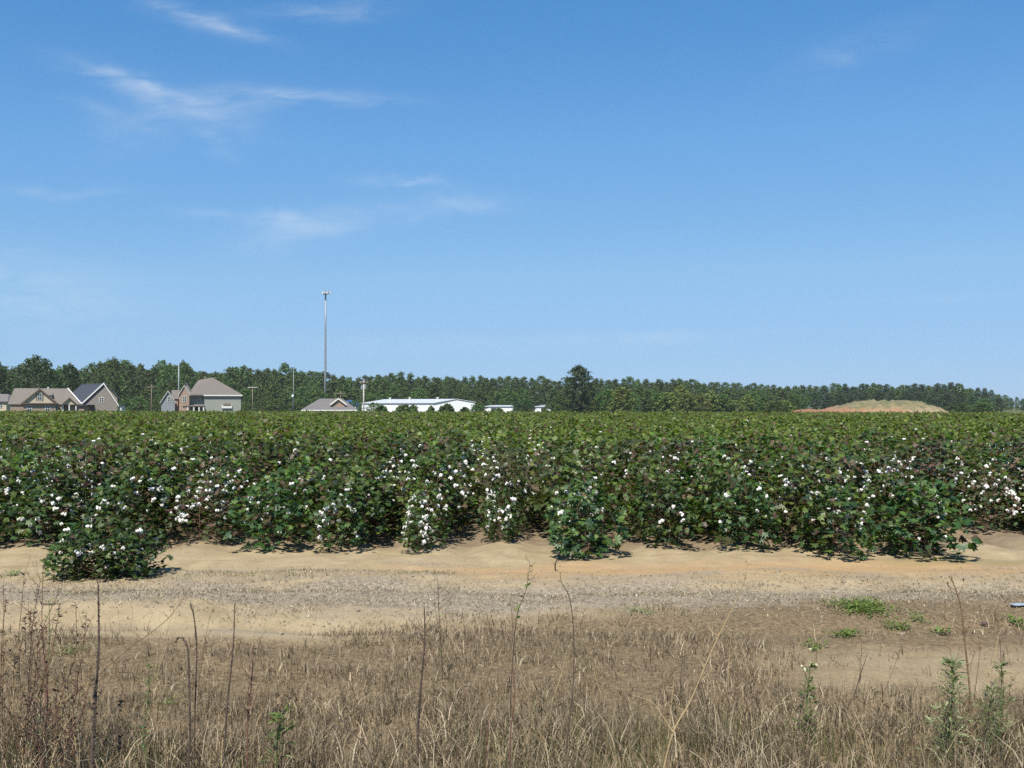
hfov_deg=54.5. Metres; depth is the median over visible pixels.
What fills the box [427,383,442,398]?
pine tree
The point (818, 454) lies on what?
cotton plant
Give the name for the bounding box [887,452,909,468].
cotton plant
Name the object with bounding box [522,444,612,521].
cotton plant
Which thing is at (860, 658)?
weed stem
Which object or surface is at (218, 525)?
cotton plant
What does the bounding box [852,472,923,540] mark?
cotton plant
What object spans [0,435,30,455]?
cotton plant
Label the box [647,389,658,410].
broadleaf tree
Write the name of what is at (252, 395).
utility pole
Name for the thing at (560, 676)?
weed stem
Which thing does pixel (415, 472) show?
cotton plant
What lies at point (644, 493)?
cotton plant
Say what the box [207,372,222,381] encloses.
pine tree
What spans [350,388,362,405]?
pine tree
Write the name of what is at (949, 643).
weed stem
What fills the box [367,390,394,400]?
broadleaf tree
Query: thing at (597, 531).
cotton plant
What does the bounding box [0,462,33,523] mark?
cotton plant
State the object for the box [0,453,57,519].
cotton plant
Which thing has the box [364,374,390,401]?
broadleaf tree
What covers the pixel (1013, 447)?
cotton plant
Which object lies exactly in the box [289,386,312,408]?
broadleaf tree
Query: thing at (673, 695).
weed stem
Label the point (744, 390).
pine tree
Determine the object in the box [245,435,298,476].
cotton plant
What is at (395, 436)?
cotton plant
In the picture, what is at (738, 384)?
pine tree
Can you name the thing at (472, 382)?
pine tree
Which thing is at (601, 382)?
pine tree
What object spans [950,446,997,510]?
cotton plant
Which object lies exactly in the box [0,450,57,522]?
cotton plant
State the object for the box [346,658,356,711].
weed stem
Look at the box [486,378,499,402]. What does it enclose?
pine tree
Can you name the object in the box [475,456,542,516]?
cotton plant
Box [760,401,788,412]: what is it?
bushy tree
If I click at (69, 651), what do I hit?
creeping weed
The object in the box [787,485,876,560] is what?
cotton plant
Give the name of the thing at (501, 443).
cotton plant
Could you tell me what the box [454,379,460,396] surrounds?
pine tree
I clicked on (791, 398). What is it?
young tree
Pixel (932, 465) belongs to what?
cotton plant
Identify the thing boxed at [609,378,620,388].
pine tree
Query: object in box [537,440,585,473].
cotton plant
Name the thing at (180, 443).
cotton plant
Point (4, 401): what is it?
ranch house
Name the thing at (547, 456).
cotton plant
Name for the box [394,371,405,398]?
pine tree
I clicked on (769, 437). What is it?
cotton plant
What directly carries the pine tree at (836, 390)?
on the ground at (468, 547)
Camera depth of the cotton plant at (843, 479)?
14.07 m
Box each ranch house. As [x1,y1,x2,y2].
[0,394,10,410]
[8,387,81,411]
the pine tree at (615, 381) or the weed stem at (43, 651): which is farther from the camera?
the pine tree at (615, 381)
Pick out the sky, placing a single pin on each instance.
(782, 193)
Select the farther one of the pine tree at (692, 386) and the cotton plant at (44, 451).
the pine tree at (692, 386)
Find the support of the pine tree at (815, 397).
on the ground at (468, 547)
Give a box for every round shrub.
[373,405,388,411]
[395,404,408,412]
[409,404,418,411]
[427,405,434,411]
[437,403,454,411]
[460,407,468,411]
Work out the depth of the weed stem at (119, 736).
4.57 m
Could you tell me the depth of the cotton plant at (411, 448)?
17.69 m
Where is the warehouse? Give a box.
[361,397,474,411]
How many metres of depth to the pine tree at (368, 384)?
454.50 m
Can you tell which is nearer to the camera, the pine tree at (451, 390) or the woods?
the pine tree at (451, 390)
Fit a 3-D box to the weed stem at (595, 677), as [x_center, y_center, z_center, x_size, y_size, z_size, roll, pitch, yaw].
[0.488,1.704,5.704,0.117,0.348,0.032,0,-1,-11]
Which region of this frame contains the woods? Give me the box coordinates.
[5,365,1022,410]
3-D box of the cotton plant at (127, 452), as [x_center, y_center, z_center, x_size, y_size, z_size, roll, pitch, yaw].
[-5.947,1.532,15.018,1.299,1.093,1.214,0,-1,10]
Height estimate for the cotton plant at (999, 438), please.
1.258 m
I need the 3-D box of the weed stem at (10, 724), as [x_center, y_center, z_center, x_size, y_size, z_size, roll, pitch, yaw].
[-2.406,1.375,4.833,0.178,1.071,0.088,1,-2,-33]
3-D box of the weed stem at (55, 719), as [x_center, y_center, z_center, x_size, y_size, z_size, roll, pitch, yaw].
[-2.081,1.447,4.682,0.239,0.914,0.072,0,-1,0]
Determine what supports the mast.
on the ground at (468, 547)
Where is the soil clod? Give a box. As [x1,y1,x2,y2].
[979,621,987,626]
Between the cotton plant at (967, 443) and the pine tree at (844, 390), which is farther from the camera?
the pine tree at (844, 390)
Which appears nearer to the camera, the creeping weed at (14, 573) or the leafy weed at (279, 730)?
the leafy weed at (279, 730)
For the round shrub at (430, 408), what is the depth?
317.18 m
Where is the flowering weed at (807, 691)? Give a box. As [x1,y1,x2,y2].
[790,648,819,736]
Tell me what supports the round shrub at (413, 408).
on the ground at (468, 547)
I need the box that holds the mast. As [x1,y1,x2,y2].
[293,369,293,410]
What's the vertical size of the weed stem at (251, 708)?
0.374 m
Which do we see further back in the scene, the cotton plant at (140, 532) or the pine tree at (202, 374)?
the pine tree at (202, 374)
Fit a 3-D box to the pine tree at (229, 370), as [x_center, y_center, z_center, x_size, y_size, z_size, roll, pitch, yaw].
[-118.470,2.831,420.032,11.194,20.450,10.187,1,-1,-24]
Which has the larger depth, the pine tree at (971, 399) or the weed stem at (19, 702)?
the pine tree at (971, 399)
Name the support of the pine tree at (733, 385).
on the ground at (468, 547)
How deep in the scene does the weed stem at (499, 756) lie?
4.30 m
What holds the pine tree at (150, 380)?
on the ground at (468, 547)
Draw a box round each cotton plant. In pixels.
[0,433,56,485]
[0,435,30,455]
[0,442,30,458]
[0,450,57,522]
[0,451,25,501]
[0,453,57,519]
[0,461,28,532]
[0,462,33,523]
[0,500,11,539]
[2,469,93,539]
[2,488,78,546]
[6,439,48,467]
[18,455,76,517]
[19,450,77,519]
[21,463,98,535]
[22,441,48,451]
[25,447,63,473]
[35,450,125,520]
[39,434,89,493]
[39,520,114,576]
[40,446,105,502]
[42,528,106,580]
[56,440,84,453]
[58,438,134,506]
[58,441,140,521]
[59,514,147,577]
[61,536,125,579]
[72,449,137,516]
[74,441,127,493]
[77,441,135,489]
[77,449,149,516]
[80,488,155,545]
[89,465,183,536]
[91,532,156,579]
[99,451,149,513]
[108,448,195,530]
[110,472,171,533]
[112,435,149,461]
[113,521,173,576]
[120,440,176,502]
[126,446,151,463]
[135,448,206,519]
[137,457,201,524]
[146,440,189,480]
[154,440,221,517]
[163,480,234,542]
[166,444,223,512]
[169,432,238,502]
[170,456,213,518]
[174,456,259,529]
[176,433,209,457]
[181,469,245,537]
[185,442,248,479]
[192,441,252,485]
[195,457,263,529]
[200,460,261,524]
[216,438,257,466]
[220,480,306,550]
[222,429,268,451]
[222,449,270,519]
[227,456,281,512]
[229,437,292,514]
[238,443,295,509]
[240,474,309,537]
[243,467,314,536]
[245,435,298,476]
[249,437,305,473]
[252,463,332,533]
[256,441,303,469]
[263,456,328,526]
[268,463,334,531]
[276,459,331,520]
[278,428,327,458]
[280,440,322,461]
[280,454,341,518]
[296,446,340,481]
[305,445,344,505]
[306,491,368,550]
[308,455,402,539]
[311,437,354,461]
[312,446,348,475]
[314,478,386,541]
[323,455,403,530]
[324,444,351,479]
[324,450,407,523]
[326,456,396,525]
[335,445,357,456]
[336,437,370,455]
[336,460,399,536]
[338,440,405,508]
[338,447,406,517]
[362,432,412,502]
[367,437,409,506]
[369,435,416,480]
[369,438,412,507]
[380,453,412,505]
[382,448,477,527]
[390,431,422,462]
[390,442,417,462]
[391,457,460,532]
[392,455,471,526]
[396,437,429,454]
[396,507,442,551]
[398,454,476,521]
[401,452,481,518]
[403,452,467,538]
[404,481,449,545]
[406,483,453,536]
[420,440,485,517]
[421,448,479,509]
[426,434,482,489]
[432,439,481,496]
[433,429,483,457]
[433,448,474,504]
[437,436,481,496]
[469,443,546,517]
[470,440,534,504]
[470,458,535,517]
[474,454,539,509]
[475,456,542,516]
[475,485,525,538]
[476,441,538,503]
[478,455,531,527]
[481,439,527,467]
[481,450,538,522]
[481,461,532,531]
[482,504,516,541]
[485,442,536,504]
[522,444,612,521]
[528,447,609,507]
[528,448,627,526]
[531,442,609,518]
[531,445,615,532]
[534,441,577,464]
[534,452,554,472]
[535,438,587,464]
[535,445,598,501]
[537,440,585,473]
[537,441,585,473]
[542,466,606,534]
[545,476,632,559]
[549,490,611,550]
[558,474,616,545]
[583,438,628,471]
[596,443,636,475]
[597,439,670,511]
[599,445,642,504]
[600,435,668,515]
[601,450,641,506]
[604,447,663,521]
[604,454,679,526]
[613,453,690,538]
[618,463,682,536]
[619,457,671,531]
[630,479,690,542]
[639,479,703,546]
[641,437,683,466]
[645,432,675,452]
[654,442,697,495]
[655,436,714,486]
[658,444,688,471]
[661,442,725,515]
[662,451,699,491]
[666,448,752,531]
[668,449,746,524]
[673,452,733,519]
[674,458,709,500]
[681,459,754,534]
[686,459,764,536]
[694,465,764,540]
[699,436,742,454]
[701,476,781,543]
[710,477,783,549]
[712,445,743,461]
[719,442,769,478]
[724,453,743,467]
[726,445,767,510]
[730,456,767,484]
[733,458,818,530]
[734,452,793,507]
[737,433,780,454]
[737,449,796,519]
[749,465,796,522]
[752,441,785,460]
[753,454,832,532]
[756,442,787,459]
[760,440,794,459]
[761,450,841,538]
[768,448,798,459]
[769,441,827,475]
[772,454,857,543]
[773,470,835,539]
[783,444,820,458]
[783,449,840,508]
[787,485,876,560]
[794,483,871,549]
[798,441,824,467]
[800,438,834,455]
[801,458,855,485]
[814,439,854,468]
[814,455,879,526]
[815,459,879,522]
[818,441,905,530]
[820,455,914,530]
[827,444,861,458]
[838,448,890,472]
[838,452,915,534]
[842,439,873,464]
[849,448,908,502]
[852,427,899,452]
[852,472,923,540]
[857,440,894,457]
[860,471,948,545]
[862,460,900,505]
[865,484,946,554]
[868,437,909,469]
[870,476,984,560]
[876,458,925,509]
[880,439,962,499]
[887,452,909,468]
[889,446,936,500]
[891,468,934,523]
[905,432,970,491]
[908,437,983,517]
[909,449,972,512]
[911,493,950,531]
[914,442,972,463]
[930,449,1004,524]
[937,472,971,519]
[942,447,995,508]
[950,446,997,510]
[952,460,1016,529]
[955,439,985,459]
[958,459,1015,509]
[963,476,1023,529]
[968,447,1000,490]
[971,436,1023,519]
[976,441,1009,480]
[981,449,1023,513]
[983,434,1023,496]
[992,441,1023,475]
[994,457,1023,525]
[996,430,1023,454]
[1014,486,1023,520]
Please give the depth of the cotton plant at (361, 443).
14.74 m
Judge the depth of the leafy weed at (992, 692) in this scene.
4.78 m
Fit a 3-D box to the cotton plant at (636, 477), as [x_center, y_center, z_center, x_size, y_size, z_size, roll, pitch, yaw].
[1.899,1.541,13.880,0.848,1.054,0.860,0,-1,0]
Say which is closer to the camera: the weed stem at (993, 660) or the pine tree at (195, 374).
the weed stem at (993, 660)
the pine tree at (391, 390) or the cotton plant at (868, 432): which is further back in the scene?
the pine tree at (391, 390)
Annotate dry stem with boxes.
[57,586,190,752]
[110,715,187,763]
[326,688,374,767]
[471,620,515,738]
[503,664,516,767]
[560,572,577,766]
[633,552,756,767]
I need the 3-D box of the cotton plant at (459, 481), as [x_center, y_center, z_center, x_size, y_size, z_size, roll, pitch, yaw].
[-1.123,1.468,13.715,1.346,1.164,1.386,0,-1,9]
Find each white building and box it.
[484,405,512,412]
[534,405,550,412]
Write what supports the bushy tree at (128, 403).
on the ground at (468, 547)
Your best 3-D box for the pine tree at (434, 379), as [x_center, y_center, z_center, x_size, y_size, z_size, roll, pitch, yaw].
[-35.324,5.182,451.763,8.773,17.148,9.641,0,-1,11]
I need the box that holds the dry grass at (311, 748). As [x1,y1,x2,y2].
[0,595,1023,767]
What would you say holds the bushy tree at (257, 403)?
on the ground at (468, 547)
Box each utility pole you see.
[248,386,256,410]
[359,381,367,411]
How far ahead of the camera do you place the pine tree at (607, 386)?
458.15 m
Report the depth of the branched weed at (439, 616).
6.35 m
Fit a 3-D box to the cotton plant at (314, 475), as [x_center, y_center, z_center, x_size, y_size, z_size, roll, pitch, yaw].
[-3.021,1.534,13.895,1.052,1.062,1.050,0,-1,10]
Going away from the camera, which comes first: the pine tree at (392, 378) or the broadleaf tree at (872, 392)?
the pine tree at (392, 378)
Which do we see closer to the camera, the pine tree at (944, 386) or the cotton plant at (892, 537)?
the cotton plant at (892, 537)
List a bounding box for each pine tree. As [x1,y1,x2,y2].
[11,363,30,387]
[12,369,27,386]
[35,368,54,387]
[87,361,107,383]
[92,373,106,383]
[94,358,114,383]
[104,356,121,399]
[107,361,125,389]
[113,359,142,398]
[122,364,141,399]
[124,386,139,401]
[136,370,155,400]
[144,366,164,397]
[153,380,170,399]
[162,380,180,393]
[165,364,179,391]
[174,360,192,389]
[175,362,199,390]
[182,365,196,382]
[192,371,209,383]
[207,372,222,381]
[221,367,245,388]
[227,378,240,391]
[242,368,258,394]
[253,369,265,400]
[258,368,276,397]
[271,362,295,410]
[291,370,308,395]
[300,370,316,402]
[306,371,323,401]
[317,371,334,398]
[327,374,340,393]
[337,375,350,395]
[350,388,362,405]
[353,376,365,402]
[358,375,375,402]
[364,375,377,400]
[378,375,390,397]
[386,384,400,398]
[387,372,396,395]
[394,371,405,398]
[397,386,411,398]
[404,372,419,398]
[412,376,422,398]
[419,375,430,398]
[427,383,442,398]
[428,377,442,398]
[440,376,455,398]
[441,385,457,398]
[448,377,460,398]
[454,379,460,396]
[456,392,471,400]
[463,375,478,400]
[474,375,486,405]
[479,377,492,401]
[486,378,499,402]
[496,376,506,401]
[500,376,514,401]
[504,376,524,412]
[513,376,531,405]
[527,378,537,411]
[532,375,552,400]
[532,393,544,405]
[538,379,558,403]
[546,388,559,405]
[551,381,562,401]
[554,380,562,403]
[558,364,599,412]
[560,379,569,396]
[590,380,602,390]
[594,378,605,390]
[599,379,615,390]
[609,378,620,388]
[619,378,627,388]
[623,376,636,391]
[640,378,650,392]
[645,382,658,393]
[652,379,665,392]
[663,381,671,391]
[665,379,678,409]
[670,378,688,394]
[686,379,700,405]
[697,382,708,393]
[705,382,719,410]
[710,382,723,395]
[717,382,734,397]
[730,383,737,399]
[732,382,745,399]
[733,391,745,407]
[740,385,749,394]
[744,383,763,393]
[768,385,778,401]
[780,386,795,399]
[797,385,810,404]
[803,385,812,406]
[808,386,822,405]
[810,392,822,409]
[817,385,830,408]
[820,393,835,408]
[828,383,839,405]
[831,383,844,404]
[831,395,847,405]
[837,383,853,403]
[844,395,859,403]
[849,386,860,401]
[856,383,869,400]
[858,392,870,400]
[871,384,886,398]
[871,390,887,400]
[883,384,894,398]
[884,389,897,400]
[899,385,913,398]
[899,390,914,400]
[908,383,920,400]
[911,384,929,401]
[914,391,925,402]
[923,385,933,404]
[925,393,937,405]
[930,383,943,406]
[937,384,951,408]
[939,393,953,410]
[942,382,957,410]
[952,393,966,410]
[964,387,975,403]
[967,396,976,410]
[973,387,982,404]
[979,387,991,407]
[989,389,995,409]
[990,398,1006,411]
[1019,399,1023,410]
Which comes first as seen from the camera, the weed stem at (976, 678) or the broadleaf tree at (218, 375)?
the weed stem at (976, 678)
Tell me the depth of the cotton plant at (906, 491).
11.37 m
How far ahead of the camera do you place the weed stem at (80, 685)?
4.94 m
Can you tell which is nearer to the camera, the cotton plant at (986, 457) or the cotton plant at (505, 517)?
the cotton plant at (505, 517)
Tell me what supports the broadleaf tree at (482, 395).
on the ground at (468, 547)
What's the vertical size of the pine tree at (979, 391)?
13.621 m
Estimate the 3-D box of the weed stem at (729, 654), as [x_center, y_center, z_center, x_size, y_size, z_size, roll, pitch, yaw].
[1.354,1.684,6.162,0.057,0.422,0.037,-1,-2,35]
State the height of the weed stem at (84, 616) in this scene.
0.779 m
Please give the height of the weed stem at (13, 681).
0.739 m
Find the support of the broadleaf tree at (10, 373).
on the ground at (468, 547)
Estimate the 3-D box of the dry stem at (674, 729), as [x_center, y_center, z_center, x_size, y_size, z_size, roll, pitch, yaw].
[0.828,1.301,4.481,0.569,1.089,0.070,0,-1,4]
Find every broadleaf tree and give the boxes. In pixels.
[0,370,22,391]
[28,363,53,385]
[51,364,73,391]
[78,369,91,381]
[80,362,101,383]
[105,369,127,405]
[126,363,152,405]
[137,388,159,410]
[147,360,166,409]
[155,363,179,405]
[190,371,200,384]
[214,371,230,385]
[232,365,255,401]
[238,388,256,410]
[246,383,268,411]
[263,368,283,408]
[265,383,283,410]
[281,387,298,410]
[282,367,302,410]
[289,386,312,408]
[304,387,328,404]
[318,380,345,398]
[331,386,359,401]
[344,377,354,400]
[358,392,376,410]
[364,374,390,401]
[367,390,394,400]
[406,388,428,398]
[431,377,445,398]
[457,376,471,399]
[472,391,490,410]
[485,390,507,404]
[499,386,517,410]
[514,388,532,410]
[629,379,642,404]
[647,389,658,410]
[719,389,737,409]
[755,384,767,400]
[762,385,772,394]
[768,386,786,400]
[775,389,788,403]
[787,393,811,409]
[789,385,805,408]
[866,383,883,399]
[892,384,910,399]
[948,383,967,411]
[973,398,996,411]
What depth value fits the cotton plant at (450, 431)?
18.75 m
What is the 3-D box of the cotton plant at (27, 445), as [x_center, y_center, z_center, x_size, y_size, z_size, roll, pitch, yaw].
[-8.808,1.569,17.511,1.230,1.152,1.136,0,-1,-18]
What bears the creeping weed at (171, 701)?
on the ground at (468, 547)
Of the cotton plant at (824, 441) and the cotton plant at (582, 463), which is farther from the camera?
the cotton plant at (824, 441)
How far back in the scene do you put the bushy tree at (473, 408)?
329.46 m
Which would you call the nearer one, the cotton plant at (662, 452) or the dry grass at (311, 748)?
the dry grass at (311, 748)
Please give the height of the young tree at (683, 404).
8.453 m
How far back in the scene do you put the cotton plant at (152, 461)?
13.57 m
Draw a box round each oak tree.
[0,367,12,394]
[12,354,61,387]
[56,362,80,392]
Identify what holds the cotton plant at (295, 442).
on the ground at (468, 547)
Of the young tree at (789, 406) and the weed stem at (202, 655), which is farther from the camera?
the young tree at (789, 406)
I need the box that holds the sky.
[0,0,1023,406]
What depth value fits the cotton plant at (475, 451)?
18.34 m
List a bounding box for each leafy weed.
[258,696,297,767]
[915,654,982,763]
[962,679,1018,763]
[984,659,1018,750]
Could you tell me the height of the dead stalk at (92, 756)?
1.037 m
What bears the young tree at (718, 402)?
on the ground at (468, 547)
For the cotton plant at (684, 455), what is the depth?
14.86 m
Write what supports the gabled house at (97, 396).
on the ground at (468, 547)
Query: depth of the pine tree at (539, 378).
469.03 m
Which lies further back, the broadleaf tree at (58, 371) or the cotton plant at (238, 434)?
the broadleaf tree at (58, 371)
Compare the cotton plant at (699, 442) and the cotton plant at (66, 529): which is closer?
the cotton plant at (66, 529)
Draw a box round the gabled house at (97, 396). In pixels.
[73,383,125,411]
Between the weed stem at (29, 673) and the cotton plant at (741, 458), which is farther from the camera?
the cotton plant at (741, 458)
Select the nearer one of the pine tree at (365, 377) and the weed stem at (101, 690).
the weed stem at (101, 690)
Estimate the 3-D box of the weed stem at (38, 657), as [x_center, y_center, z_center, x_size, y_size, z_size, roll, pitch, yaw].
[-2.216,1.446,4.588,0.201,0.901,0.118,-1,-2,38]
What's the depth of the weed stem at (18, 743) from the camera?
4.59 m
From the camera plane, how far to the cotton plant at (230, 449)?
16.26 m
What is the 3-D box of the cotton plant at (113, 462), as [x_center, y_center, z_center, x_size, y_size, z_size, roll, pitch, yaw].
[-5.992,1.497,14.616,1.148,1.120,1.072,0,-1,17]
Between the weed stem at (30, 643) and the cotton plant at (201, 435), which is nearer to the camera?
the weed stem at (30, 643)
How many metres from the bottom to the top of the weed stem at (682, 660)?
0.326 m
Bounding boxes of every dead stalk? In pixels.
[89,575,100,767]
[174,636,190,767]
[190,603,197,767]
[223,603,236,767]
[245,645,258,767]
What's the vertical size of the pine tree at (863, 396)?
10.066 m
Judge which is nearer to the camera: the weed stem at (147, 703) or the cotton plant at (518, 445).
the weed stem at (147, 703)
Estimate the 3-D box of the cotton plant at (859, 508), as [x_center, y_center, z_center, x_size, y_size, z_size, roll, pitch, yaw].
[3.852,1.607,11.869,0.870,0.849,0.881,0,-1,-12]
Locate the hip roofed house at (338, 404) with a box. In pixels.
[301,398,356,412]
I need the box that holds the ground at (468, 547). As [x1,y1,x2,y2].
[0,407,1023,767]
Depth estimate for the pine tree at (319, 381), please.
432.27 m
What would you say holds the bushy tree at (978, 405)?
on the ground at (468, 547)
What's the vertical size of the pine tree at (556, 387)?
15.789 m
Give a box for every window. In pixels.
[37,393,41,399]
[222,405,231,407]
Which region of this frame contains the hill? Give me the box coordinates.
[794,399,947,413]
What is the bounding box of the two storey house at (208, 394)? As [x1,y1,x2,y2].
[160,376,242,411]
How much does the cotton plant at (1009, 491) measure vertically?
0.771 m
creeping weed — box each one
[0,569,28,577]
[36,641,96,662]
[156,693,186,708]
[618,604,660,615]
[797,637,830,649]
[822,594,911,618]
[822,627,861,638]
[876,615,915,631]
[905,610,930,623]
[925,625,953,634]
[1003,613,1023,628]
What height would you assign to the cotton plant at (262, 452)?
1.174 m
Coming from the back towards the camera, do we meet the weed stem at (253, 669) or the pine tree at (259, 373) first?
the pine tree at (259, 373)
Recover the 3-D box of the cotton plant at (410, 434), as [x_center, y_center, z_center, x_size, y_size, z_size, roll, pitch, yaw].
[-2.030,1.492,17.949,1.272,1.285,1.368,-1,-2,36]
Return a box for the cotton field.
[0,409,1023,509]
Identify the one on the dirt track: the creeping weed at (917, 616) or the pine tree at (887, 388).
the creeping weed at (917, 616)
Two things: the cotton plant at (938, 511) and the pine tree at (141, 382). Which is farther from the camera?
the pine tree at (141, 382)
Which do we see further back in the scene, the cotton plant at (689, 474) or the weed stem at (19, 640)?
the cotton plant at (689, 474)
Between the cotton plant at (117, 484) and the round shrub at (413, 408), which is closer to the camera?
the cotton plant at (117, 484)
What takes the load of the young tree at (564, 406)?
on the ground at (468, 547)
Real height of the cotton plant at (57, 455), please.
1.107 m
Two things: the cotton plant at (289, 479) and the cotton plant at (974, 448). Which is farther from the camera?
the cotton plant at (974, 448)
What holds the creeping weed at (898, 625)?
on the dirt track
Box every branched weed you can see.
[396,607,442,767]
[432,563,453,674]
[509,554,535,713]
[946,575,997,756]
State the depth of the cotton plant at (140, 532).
10.51 m
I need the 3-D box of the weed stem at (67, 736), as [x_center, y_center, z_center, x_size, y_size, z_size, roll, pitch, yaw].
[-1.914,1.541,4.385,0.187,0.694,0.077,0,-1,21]
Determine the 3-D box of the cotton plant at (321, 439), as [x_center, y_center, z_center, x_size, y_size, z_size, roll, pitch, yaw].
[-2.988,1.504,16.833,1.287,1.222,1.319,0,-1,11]
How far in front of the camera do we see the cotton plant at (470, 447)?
17.23 m
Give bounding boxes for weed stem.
[0,582,21,766]
[0,601,16,767]
[0,630,21,764]
[0,654,34,762]
[1,556,37,763]
[2,634,39,766]
[4,653,36,765]
[8,681,43,767]
[9,590,43,767]
[10,636,51,764]
[16,598,52,757]
[16,685,53,767]
[17,574,62,747]
[19,561,46,763]
[21,610,43,767]
[27,612,56,766]
[30,595,69,758]
[31,566,58,755]
[32,592,68,765]
[35,619,57,767]
[39,678,90,767]
[43,692,74,767]
[45,596,90,767]
[45,649,75,763]
[49,643,82,767]
[54,627,87,759]
[56,678,77,767]
[60,656,95,767]
[67,610,94,756]
[68,646,101,758]
[71,641,87,742]
[81,671,112,758]
[104,690,133,766]
[116,666,125,718]
[129,699,142,764]
[130,662,159,767]
[156,600,179,680]
[198,615,210,691]
[210,731,231,767]
[219,718,225,767]
[241,631,265,715]
[249,677,263,739]
[256,676,274,737]
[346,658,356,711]
[456,689,466,767]
[485,694,494,765]
[491,741,506,767]
[525,701,534,739]
[552,651,566,700]
[588,652,602,699]
[599,663,618,721]
[667,679,676,711]
[669,663,679,729]
[679,656,687,699]
[697,679,710,713]
[715,642,728,678]
[727,623,734,686]
[737,708,748,739]
[791,682,806,746]
[852,653,867,699]
[857,639,867,683]
[864,728,876,767]
[883,645,904,692]
[898,741,905,766]
[906,690,918,767]
[943,628,954,676]
[974,652,982,698]
[979,691,994,767]
[984,632,999,697]
[996,631,1003,680]
[1010,673,1017,706]
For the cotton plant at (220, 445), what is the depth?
16.60 m
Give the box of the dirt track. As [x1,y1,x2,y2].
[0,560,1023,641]
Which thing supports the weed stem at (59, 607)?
on the ground at (468, 547)
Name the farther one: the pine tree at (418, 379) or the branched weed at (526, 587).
the pine tree at (418, 379)
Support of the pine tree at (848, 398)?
on the ground at (468, 547)
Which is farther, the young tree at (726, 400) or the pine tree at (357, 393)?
the pine tree at (357, 393)
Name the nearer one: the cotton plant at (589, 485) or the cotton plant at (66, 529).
the cotton plant at (66, 529)
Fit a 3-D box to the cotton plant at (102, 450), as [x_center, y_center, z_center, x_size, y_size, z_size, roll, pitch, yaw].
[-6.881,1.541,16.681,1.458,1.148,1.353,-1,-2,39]
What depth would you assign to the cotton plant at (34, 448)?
16.01 m
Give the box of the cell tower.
[322,290,330,395]
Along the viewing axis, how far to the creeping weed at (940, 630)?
7.53 m
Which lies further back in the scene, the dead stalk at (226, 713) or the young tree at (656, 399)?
the young tree at (656, 399)
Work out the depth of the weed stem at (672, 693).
5.30 m
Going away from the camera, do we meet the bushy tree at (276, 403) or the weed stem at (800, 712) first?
the weed stem at (800, 712)
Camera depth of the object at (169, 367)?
410.05 m
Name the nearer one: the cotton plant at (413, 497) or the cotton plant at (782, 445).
the cotton plant at (413, 497)
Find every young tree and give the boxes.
[549,397,569,411]
[566,392,591,412]
[586,390,605,411]
[594,389,619,411]
[603,391,625,411]
[606,386,637,412]
[622,392,642,411]
[630,386,653,411]
[639,397,655,411]
[647,392,668,411]
[653,392,681,411]
[669,384,689,411]
[675,392,699,411]
[685,394,712,411]
[702,391,720,411]
[711,398,728,411]
[712,394,736,411]
[723,400,743,411]
[738,394,755,412]
[745,392,764,411]
[754,397,772,411]
[756,400,774,411]
[773,400,795,411]
[783,394,802,410]
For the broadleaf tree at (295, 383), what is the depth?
444.91 m
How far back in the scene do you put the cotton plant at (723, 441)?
18.01 m
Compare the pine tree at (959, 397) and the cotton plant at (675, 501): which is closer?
the cotton plant at (675, 501)
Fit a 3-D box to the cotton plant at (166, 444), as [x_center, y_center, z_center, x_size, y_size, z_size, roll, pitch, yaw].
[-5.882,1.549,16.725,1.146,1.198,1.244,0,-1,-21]
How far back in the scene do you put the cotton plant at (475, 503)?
14.86 m
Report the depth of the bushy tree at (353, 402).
299.90 m
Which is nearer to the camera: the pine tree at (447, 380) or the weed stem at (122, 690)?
the weed stem at (122, 690)
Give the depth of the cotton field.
33.16 m
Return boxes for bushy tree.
[117,398,141,411]
[128,396,148,411]
[144,399,160,410]
[241,402,260,410]
[250,399,270,410]
[264,398,287,411]
[289,399,305,411]
[347,400,362,411]
[365,402,378,411]
[469,403,487,411]
[512,399,535,411]
[542,402,562,411]
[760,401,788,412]
[944,403,978,412]
[970,402,1000,412]
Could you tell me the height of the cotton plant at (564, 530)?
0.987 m
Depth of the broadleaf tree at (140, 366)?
430.40 m
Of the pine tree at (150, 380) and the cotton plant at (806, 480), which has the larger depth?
the pine tree at (150, 380)
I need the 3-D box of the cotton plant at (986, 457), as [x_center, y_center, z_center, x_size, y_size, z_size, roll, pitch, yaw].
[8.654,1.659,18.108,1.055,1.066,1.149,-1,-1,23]
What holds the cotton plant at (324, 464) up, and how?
on the ground at (468, 547)
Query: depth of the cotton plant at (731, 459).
16.74 m
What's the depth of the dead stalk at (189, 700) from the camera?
4.48 m
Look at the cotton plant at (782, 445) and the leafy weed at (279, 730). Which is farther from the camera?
the cotton plant at (782, 445)
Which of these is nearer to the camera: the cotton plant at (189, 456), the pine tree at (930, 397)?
the cotton plant at (189, 456)
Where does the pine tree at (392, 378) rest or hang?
on the ground at (468, 547)
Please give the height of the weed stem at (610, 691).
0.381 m
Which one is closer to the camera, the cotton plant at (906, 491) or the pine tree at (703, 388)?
the cotton plant at (906, 491)
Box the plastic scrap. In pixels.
[1009,603,1023,605]

